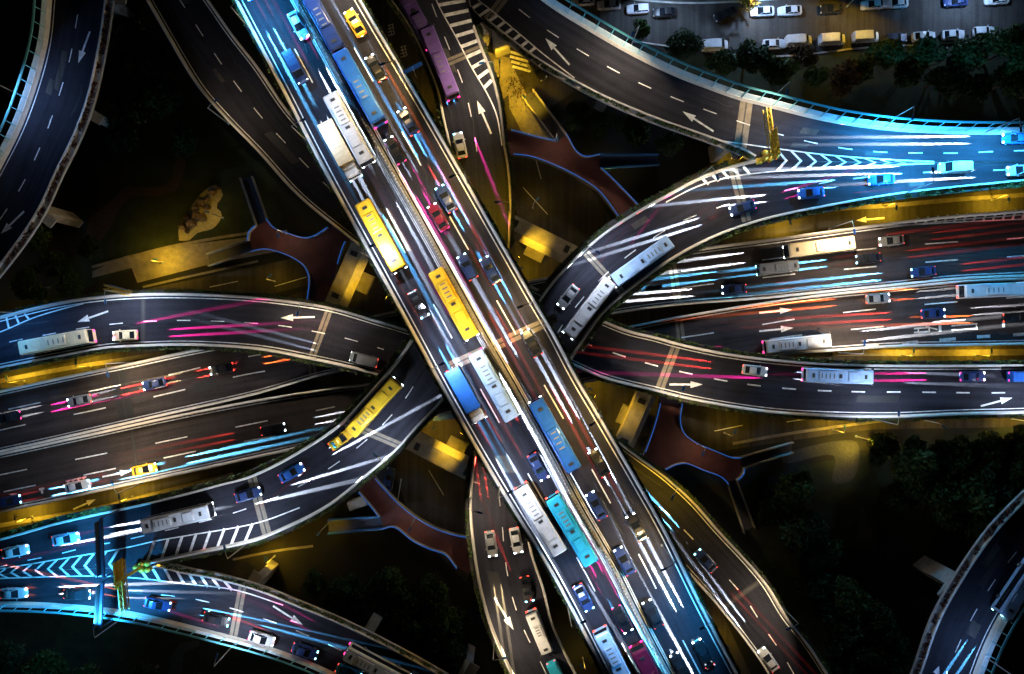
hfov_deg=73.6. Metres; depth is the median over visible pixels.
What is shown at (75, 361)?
street lamp
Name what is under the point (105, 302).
street lamp
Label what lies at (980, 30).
car
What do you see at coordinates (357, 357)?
van
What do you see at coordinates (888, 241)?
car
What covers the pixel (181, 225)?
boulder
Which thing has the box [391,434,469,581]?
cross road
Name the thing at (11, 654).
tree
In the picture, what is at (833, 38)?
van
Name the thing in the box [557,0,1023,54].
street
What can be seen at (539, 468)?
car
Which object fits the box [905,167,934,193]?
street lamp
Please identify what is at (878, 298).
car
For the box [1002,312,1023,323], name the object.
car
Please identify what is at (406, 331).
parapet
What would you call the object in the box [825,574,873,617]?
tree
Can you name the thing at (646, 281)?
planter trough
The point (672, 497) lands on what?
street lamp
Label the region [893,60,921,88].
tree
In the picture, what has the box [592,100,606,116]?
bridge pier
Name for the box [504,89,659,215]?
footbridge
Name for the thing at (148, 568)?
crash cushion
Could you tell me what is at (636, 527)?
car
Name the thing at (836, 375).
bus
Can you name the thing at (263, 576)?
bridge pier
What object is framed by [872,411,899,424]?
street lamp
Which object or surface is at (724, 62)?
tree
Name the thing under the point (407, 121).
car
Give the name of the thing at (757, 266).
window glass
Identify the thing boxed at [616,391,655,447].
portal pier
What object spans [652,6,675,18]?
car
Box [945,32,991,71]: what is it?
tree
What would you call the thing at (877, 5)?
car
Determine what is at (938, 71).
tree
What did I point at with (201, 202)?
boulder
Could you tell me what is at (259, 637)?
car
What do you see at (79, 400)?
car
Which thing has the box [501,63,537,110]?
bare tree
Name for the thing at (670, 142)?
tree
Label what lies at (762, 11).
car
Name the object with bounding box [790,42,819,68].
tree
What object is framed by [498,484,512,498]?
street lamp
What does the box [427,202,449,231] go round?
car
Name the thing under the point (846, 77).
tree
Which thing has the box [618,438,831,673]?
planter trough
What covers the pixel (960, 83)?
tree
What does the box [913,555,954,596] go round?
bridge pier
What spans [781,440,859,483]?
garden path
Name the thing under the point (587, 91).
planter trough
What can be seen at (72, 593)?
car
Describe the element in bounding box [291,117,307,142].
street lamp
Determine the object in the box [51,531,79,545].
car
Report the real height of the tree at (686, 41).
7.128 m
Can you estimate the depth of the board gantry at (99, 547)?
110.60 m
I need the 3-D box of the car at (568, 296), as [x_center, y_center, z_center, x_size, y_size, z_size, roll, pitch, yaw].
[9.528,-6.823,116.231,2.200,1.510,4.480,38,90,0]
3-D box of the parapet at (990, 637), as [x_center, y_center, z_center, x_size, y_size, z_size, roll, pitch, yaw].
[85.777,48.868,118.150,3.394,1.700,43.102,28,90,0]
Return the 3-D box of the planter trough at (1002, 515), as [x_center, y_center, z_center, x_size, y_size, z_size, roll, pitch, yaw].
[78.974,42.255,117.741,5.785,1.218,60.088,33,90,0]
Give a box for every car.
[0,410,21,423]
[0,494,22,507]
[0,586,27,599]
[1,543,29,558]
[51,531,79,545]
[63,587,91,600]
[64,479,90,492]
[67,394,92,407]
[113,329,138,341]
[142,377,167,390]
[144,596,171,611]
[202,610,230,626]
[209,362,234,374]
[234,486,262,502]
[248,629,275,646]
[260,422,286,435]
[278,462,305,482]
[287,10,309,40]
[291,641,318,659]
[335,662,361,673]
[365,54,386,82]
[383,467,395,491]
[384,135,406,164]
[397,107,419,136]
[407,289,429,318]
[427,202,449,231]
[435,184,457,213]
[453,132,467,158]
[457,253,477,280]
[479,255,501,284]
[484,530,497,556]
[509,527,522,553]
[519,575,533,602]
[520,328,542,357]
[527,61,546,81]
[527,452,548,480]
[557,284,579,309]
[571,0,594,6]
[572,582,593,611]
[585,490,607,520]
[588,448,610,477]
[597,0,620,11]
[611,604,632,633]
[613,545,635,575]
[625,512,647,542]
[626,2,648,15]
[642,598,663,628]
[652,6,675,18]
[669,651,690,673]
[692,637,713,667]
[694,548,716,572]
[713,5,737,22]
[721,284,746,295]
[728,199,755,215]
[742,364,767,376]
[750,5,773,17]
[757,646,778,671]
[762,37,785,49]
[777,4,801,16]
[797,186,824,199]
[819,2,843,15]
[854,252,880,264]
[860,0,884,11]
[865,292,889,303]
[867,173,894,185]
[878,235,903,246]
[884,0,908,9]
[884,31,906,43]
[909,266,935,277]
[911,30,934,41]
[920,307,944,318]
[941,28,964,41]
[943,0,967,7]
[959,370,984,382]
[972,25,994,36]
[984,0,1008,6]
[1001,131,1023,144]
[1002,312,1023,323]
[1006,164,1023,176]
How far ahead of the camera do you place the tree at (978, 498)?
122.63 m
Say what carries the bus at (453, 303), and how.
on the diagonal highway at (509, 448)
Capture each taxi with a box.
[131,462,157,475]
[328,430,352,450]
[344,8,366,37]
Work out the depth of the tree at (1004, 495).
123.88 m
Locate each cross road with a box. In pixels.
[365,0,750,673]
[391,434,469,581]
[503,47,611,273]
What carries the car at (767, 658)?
on the turn ramp at (734, 586)
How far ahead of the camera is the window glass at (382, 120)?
103.60 m
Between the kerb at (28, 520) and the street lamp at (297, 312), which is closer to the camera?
the street lamp at (297, 312)
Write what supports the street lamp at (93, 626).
on the turn ramp at (193, 599)
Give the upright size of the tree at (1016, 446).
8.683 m
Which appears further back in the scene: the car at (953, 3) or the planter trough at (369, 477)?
the car at (953, 3)
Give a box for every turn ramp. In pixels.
[0,0,103,261]
[0,0,508,577]
[0,296,824,673]
[0,563,434,673]
[150,0,1023,414]
[468,0,1023,162]
[472,151,1023,673]
[922,504,1023,673]
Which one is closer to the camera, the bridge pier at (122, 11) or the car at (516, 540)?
the car at (516, 540)
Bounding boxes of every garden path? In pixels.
[84,158,185,242]
[169,641,199,673]
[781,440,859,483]
[856,501,935,619]
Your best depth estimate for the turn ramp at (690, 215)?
117.00 m
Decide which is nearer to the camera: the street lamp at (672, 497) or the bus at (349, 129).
the bus at (349, 129)
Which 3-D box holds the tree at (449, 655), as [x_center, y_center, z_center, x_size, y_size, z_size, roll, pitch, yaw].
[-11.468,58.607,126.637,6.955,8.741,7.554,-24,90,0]
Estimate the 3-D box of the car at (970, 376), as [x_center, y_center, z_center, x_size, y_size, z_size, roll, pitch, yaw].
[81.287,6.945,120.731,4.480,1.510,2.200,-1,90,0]
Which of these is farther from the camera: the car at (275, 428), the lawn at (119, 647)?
the lawn at (119, 647)
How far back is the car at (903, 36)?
129.94 m
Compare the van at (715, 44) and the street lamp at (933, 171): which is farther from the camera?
the van at (715, 44)
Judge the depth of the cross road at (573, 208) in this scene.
130.98 m
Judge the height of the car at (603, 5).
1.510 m
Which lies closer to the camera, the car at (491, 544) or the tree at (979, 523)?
the car at (491, 544)
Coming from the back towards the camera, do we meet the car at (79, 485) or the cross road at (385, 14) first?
the cross road at (385, 14)
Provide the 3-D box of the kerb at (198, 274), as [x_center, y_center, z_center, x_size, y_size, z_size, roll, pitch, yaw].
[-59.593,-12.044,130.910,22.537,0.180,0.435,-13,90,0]
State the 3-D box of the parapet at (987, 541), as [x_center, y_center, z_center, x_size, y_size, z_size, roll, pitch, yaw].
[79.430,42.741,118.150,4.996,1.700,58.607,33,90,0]
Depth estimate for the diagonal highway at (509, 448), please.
106.00 m
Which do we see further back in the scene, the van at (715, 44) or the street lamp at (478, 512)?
the van at (715, 44)
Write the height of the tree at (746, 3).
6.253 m
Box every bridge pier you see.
[42,206,83,227]
[91,110,116,130]
[113,0,144,29]
[248,560,278,584]
[365,613,382,631]
[458,643,479,673]
[477,23,509,57]
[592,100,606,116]
[708,145,742,162]
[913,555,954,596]
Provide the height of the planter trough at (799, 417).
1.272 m
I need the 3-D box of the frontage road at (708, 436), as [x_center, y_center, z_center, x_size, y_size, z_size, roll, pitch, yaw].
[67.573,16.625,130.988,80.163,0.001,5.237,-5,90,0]
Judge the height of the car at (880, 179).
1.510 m
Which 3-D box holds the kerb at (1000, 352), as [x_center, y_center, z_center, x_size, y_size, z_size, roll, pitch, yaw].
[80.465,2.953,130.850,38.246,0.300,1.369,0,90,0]
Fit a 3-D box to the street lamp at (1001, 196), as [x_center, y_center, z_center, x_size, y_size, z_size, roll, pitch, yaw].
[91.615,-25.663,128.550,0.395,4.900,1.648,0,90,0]
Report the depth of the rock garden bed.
130.94 m
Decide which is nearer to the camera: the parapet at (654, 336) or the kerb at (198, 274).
the parapet at (654, 336)
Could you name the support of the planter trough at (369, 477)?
attached to the parapet at (361, 478)
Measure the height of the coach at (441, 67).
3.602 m
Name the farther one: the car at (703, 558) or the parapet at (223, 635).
the car at (703, 558)
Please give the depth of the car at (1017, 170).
116.08 m
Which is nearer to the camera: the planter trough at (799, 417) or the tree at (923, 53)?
the planter trough at (799, 417)
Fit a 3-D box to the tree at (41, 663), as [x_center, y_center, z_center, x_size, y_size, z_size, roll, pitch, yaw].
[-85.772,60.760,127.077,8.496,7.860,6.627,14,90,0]
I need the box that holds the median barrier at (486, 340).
[294,0,669,673]
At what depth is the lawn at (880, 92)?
131.00 m
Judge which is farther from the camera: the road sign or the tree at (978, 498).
the tree at (978, 498)
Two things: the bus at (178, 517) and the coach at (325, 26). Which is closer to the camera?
the coach at (325, 26)
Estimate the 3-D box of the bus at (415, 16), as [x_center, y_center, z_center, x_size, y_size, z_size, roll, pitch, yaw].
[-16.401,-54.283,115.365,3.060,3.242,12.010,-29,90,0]
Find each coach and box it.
[17,329,96,356]
[302,0,346,54]
[330,45,387,128]
[420,23,459,101]
[526,394,580,473]
[629,640,659,673]
[782,236,855,259]
[956,282,1023,298]
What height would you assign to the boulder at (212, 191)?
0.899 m
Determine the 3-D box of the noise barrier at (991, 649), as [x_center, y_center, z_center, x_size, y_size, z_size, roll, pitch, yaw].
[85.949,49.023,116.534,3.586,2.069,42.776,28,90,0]
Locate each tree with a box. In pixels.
[0,639,25,673]
[6,264,50,302]
[20,648,69,673]
[26,224,52,250]
[37,250,74,277]
[55,269,84,296]
[69,662,102,673]
[76,235,101,259]
[106,122,139,153]
[130,660,161,673]
[140,71,180,122]
[169,122,198,158]
[302,567,327,599]
[322,598,354,619]
[326,572,360,612]
[365,566,406,601]
[387,583,424,616]
[416,573,447,613]
[433,631,466,673]
[447,605,473,640]
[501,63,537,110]
[613,114,650,146]
[632,18,650,40]
[653,130,684,156]
[663,26,704,60]
[703,47,740,76]
[735,0,760,11]
[735,38,772,74]
[758,52,800,86]
[771,469,816,512]
[778,507,828,555]
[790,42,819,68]
[790,568,836,602]
[801,66,829,87]
[806,579,833,612]
[808,530,842,566]
[817,607,862,654]
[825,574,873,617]
[827,56,863,98]
[838,612,865,633]
[851,52,878,85]
[851,612,883,645]
[860,599,898,650]
[863,37,907,69]
[866,431,899,466]
[876,479,920,513]
[890,434,939,495]
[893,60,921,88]
[905,34,948,75]
[909,471,964,522]
[913,467,945,486]
[923,65,954,91]
[928,434,975,474]
[930,69,974,101]
[943,475,997,515]
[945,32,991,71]
[950,453,995,487]
[961,501,1005,538]
[968,430,1008,476]
[982,22,1023,73]
[984,479,1023,510]
[992,61,1023,99]
[1003,423,1023,462]
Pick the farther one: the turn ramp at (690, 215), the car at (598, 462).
the turn ramp at (690, 215)
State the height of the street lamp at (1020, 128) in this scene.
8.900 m
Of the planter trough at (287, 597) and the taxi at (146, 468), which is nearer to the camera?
the planter trough at (287, 597)
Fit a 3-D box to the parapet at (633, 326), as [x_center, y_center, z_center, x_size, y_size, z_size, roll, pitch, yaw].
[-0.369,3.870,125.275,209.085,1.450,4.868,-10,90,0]
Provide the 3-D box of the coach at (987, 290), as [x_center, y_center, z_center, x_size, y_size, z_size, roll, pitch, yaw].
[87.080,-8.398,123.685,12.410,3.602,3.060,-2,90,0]
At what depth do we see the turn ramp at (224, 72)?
121.50 m
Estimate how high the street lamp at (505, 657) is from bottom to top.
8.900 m
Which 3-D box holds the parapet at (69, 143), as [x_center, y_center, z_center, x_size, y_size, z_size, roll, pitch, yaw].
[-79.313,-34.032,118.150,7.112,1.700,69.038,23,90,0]
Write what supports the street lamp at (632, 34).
on the turn ramp at (543, 31)
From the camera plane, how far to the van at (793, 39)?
128.92 m
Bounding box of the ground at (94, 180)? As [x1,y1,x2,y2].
[0,0,1023,673]
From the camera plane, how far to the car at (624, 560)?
105.00 m
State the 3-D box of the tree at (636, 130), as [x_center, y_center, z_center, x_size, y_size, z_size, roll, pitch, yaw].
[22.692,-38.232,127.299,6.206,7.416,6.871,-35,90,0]
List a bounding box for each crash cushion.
[133,560,152,572]
[761,150,779,162]
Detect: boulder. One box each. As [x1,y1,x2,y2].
[177,222,186,229]
[183,214,189,220]
[185,218,196,226]
[191,204,198,209]
[192,210,200,221]
[197,199,205,206]
[199,213,206,221]
[203,205,210,209]
[204,196,210,202]
[208,188,216,195]
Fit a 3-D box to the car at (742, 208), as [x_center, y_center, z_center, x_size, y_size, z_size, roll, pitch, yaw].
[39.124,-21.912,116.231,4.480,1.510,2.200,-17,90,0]
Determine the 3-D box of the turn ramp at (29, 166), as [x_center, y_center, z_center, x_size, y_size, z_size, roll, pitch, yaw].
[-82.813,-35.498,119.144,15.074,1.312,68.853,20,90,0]
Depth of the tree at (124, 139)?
125.65 m
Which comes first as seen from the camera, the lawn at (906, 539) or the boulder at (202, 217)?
the boulder at (202, 217)
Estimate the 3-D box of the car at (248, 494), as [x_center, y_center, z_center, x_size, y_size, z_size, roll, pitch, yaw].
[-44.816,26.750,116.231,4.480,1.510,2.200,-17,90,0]
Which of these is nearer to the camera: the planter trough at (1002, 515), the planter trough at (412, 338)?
the planter trough at (412, 338)
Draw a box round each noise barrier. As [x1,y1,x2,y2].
[0,0,46,157]
[0,605,327,673]
[547,0,1023,131]
[979,607,1023,673]
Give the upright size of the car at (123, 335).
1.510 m
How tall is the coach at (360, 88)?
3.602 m
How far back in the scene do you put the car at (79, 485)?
124.51 m
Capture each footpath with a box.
[92,230,286,282]
[488,52,516,98]
[508,77,551,138]
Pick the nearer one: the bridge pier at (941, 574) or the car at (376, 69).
the car at (376, 69)
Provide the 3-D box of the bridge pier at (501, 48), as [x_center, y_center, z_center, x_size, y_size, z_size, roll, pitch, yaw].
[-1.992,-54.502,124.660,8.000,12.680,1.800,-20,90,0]
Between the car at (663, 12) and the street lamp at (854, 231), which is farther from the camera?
the car at (663, 12)
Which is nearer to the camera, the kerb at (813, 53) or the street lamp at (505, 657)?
the street lamp at (505, 657)
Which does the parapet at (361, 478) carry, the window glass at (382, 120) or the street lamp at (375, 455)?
the street lamp at (375, 455)
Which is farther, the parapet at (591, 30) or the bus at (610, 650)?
the parapet at (591, 30)
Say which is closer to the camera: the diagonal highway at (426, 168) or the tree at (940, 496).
the diagonal highway at (426, 168)
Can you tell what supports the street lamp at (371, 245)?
on the parapet at (415, 336)
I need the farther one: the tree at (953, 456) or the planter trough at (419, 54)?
the tree at (953, 456)
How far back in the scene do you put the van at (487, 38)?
128.88 m
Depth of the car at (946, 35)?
130.00 m
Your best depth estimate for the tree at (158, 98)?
124.87 m
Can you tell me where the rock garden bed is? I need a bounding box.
[178,185,222,240]
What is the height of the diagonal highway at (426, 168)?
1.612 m
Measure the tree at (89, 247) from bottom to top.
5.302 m
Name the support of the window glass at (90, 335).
in the coach at (60, 341)
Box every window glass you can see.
[27,330,93,354]
[305,5,344,53]
[337,51,385,126]
[425,46,458,99]
[526,610,551,655]
[529,396,577,458]
[630,643,659,672]
[756,265,795,275]
[783,245,849,257]
[959,286,1022,298]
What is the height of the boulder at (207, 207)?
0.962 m
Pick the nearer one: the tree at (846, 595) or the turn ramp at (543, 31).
the turn ramp at (543, 31)
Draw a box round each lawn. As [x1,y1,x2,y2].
[0,613,321,673]
[47,103,280,299]
[641,45,1023,126]
[757,427,1023,668]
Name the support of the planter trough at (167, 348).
attached to the parapet at (338, 365)
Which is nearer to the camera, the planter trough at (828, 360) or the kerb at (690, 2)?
the planter trough at (828, 360)
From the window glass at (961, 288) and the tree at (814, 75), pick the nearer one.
the window glass at (961, 288)
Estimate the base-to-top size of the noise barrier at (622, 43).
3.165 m
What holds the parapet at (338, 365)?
on the turn ramp at (734, 586)
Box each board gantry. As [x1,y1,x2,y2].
[94,509,124,578]
[94,569,124,629]
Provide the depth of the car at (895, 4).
130.04 m
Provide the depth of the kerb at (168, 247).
130.80 m
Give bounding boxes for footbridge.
[206,176,351,301]
[327,476,470,573]
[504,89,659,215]
[643,397,793,533]
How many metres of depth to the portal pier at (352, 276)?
122.80 m
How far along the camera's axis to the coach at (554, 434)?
102.59 m
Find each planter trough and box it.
[0,0,114,277]
[0,288,405,328]
[0,339,407,537]
[0,346,376,378]
[160,410,437,566]
[164,562,448,673]
[232,0,602,673]
[362,0,740,673]
[386,0,447,139]
[463,452,509,673]
[475,26,515,247]
[481,19,754,160]
[537,161,729,295]
[579,181,1023,352]
[581,370,1023,421]
[605,317,1023,364]
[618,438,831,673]
[910,489,1023,673]
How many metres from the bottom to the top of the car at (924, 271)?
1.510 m
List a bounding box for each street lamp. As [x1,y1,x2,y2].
[5,375,25,382]
[14,515,33,522]
[74,359,91,367]
[92,617,123,637]
[104,290,131,304]
[105,361,133,376]
[110,480,143,493]
[207,98,229,124]
[214,643,235,666]
[223,544,246,558]
[230,0,250,30]
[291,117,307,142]
[296,303,313,316]
[360,243,374,258]
[373,453,393,462]
[379,61,405,83]
[448,171,467,183]
[468,496,482,513]
[478,61,494,79]
[493,639,507,659]
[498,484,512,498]
[516,301,531,308]
[567,605,586,627]
[589,411,603,425]
[630,25,639,44]
[660,544,674,571]
[666,386,684,398]
[667,477,677,500]
[699,166,718,179]
[699,601,713,629]
[770,81,790,98]
[780,605,798,630]
[828,221,855,233]
[838,340,865,353]
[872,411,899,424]
[886,106,914,121]
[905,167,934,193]
[982,118,1021,134]
[987,658,1010,673]
[990,194,1009,201]
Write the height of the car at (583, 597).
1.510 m
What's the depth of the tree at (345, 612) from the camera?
125.90 m
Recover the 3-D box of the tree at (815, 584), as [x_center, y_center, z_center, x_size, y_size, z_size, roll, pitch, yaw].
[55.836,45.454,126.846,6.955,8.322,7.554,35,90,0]
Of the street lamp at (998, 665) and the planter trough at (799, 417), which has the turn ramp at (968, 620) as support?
the street lamp at (998, 665)
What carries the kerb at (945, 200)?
on the ground at (374, 301)
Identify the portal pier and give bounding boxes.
[325,242,374,307]
[405,431,468,479]
[514,215,577,262]
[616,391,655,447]
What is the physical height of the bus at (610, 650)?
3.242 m
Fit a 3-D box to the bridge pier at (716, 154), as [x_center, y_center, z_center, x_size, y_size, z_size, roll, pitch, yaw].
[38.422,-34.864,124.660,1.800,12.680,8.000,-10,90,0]
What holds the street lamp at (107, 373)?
on the highway at (990, 245)
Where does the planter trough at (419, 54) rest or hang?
attached to the parapet at (376, 386)
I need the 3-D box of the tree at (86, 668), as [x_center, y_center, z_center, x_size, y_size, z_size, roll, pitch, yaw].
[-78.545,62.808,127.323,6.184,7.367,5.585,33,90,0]
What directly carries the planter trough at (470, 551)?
attached to the parapet at (540, 300)
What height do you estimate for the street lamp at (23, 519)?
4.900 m
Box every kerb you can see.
[0,351,166,382]
[0,472,232,527]
[92,232,247,267]
[143,260,257,287]
[233,545,312,560]
[632,0,766,3]
[634,40,989,56]
[732,421,887,444]
[831,193,1023,211]
[833,349,1023,355]
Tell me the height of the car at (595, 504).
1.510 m
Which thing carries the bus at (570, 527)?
on the diagonal highway at (509, 448)
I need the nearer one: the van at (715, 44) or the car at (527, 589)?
the car at (527, 589)
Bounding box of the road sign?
[403,61,422,77]
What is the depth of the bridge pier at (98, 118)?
119.82 m
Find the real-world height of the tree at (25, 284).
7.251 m
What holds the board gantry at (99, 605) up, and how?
on the turn ramp at (193, 599)
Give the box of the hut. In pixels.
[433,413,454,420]
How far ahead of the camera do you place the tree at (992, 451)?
123.86 m
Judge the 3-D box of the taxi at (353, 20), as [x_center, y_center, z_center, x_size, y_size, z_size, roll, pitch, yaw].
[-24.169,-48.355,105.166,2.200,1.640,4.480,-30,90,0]
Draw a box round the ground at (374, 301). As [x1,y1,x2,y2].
[0,187,1023,531]
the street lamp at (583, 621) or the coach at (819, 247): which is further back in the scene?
the coach at (819, 247)
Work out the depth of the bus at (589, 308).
113.99 m
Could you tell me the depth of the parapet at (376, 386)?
116.05 m
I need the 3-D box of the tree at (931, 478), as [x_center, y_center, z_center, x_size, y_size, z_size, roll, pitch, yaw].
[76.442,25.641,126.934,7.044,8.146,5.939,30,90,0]
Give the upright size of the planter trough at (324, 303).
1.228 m
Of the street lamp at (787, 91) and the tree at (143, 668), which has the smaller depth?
the street lamp at (787, 91)
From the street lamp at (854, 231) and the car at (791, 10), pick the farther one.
the car at (791, 10)
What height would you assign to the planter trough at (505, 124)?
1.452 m
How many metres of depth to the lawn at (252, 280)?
130.99 m
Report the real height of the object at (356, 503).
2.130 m
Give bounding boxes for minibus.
[525,608,554,656]
[755,260,799,277]
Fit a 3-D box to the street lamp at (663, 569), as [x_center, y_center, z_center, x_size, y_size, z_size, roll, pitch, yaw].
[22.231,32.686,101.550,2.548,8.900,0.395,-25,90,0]
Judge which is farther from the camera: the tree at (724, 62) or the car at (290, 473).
the tree at (724, 62)
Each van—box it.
[281,48,308,84]
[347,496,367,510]
[349,351,378,367]
[482,33,491,45]
[546,659,562,673]
[701,38,727,52]
[784,33,811,47]
[818,32,844,46]
[851,29,878,43]
[937,160,972,174]
[1007,371,1023,381]
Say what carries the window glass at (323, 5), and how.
in the coach at (325, 26)
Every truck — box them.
[317,118,362,181]
[444,365,488,424]
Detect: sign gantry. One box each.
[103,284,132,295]
[112,558,145,612]
[756,107,780,164]
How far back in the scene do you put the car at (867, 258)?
124.50 m
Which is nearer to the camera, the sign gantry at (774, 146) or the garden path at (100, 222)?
the sign gantry at (774, 146)
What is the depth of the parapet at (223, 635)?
116.45 m
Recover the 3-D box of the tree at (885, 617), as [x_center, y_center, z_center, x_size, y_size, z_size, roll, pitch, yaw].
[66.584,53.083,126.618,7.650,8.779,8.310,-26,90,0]
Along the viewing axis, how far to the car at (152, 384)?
124.50 m
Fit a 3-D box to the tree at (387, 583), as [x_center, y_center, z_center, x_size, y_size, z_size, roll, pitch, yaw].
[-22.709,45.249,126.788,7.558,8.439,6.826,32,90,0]
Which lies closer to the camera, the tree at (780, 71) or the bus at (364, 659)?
the bus at (364, 659)
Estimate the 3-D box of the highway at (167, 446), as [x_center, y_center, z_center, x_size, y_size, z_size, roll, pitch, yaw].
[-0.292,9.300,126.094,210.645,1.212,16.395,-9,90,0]
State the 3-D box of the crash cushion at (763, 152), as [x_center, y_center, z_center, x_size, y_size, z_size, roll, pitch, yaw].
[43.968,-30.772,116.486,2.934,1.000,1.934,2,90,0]
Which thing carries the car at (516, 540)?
on the turn ramp at (690, 215)
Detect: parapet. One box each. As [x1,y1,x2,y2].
[0,0,51,169]
[0,0,106,266]
[0,0,450,540]
[0,210,1023,392]
[0,274,1023,452]
[0,277,1023,455]
[0,293,827,673]
[0,342,1023,512]
[0,343,769,673]
[0,601,336,673]
[146,0,1023,417]
[150,25,510,563]
[152,563,438,673]
[206,0,1023,366]
[235,0,606,673]
[358,0,737,673]
[469,159,756,673]
[486,18,756,156]
[527,179,1023,673]
[541,0,1023,134]
[918,500,1023,673]
[973,614,1004,673]
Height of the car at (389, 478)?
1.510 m
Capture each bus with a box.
[140,501,215,533]
[323,91,376,168]
[342,642,410,673]
[345,374,404,437]
[355,198,408,275]
[398,0,429,50]
[428,267,481,343]
[469,348,521,424]
[514,481,568,559]
[545,491,600,569]
[560,277,615,341]
[593,624,631,673]
[607,236,673,289]
[762,332,832,353]
[801,367,873,385]
[991,558,1023,621]
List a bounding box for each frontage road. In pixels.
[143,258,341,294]
[682,417,1023,450]
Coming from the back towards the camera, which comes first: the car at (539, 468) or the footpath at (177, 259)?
the footpath at (177, 259)
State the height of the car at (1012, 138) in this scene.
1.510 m
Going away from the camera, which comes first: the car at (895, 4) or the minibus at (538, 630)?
the minibus at (538, 630)
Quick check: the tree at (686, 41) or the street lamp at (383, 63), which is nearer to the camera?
the street lamp at (383, 63)
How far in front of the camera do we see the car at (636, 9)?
129.98 m
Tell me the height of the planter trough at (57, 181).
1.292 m
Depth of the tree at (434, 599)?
124.63 m
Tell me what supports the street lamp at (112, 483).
on the highway at (167, 446)
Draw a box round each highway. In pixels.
[0,209,1023,449]
[0,280,1023,509]
[239,0,663,673]
[300,0,734,673]
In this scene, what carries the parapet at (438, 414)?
on the highway at (167, 446)

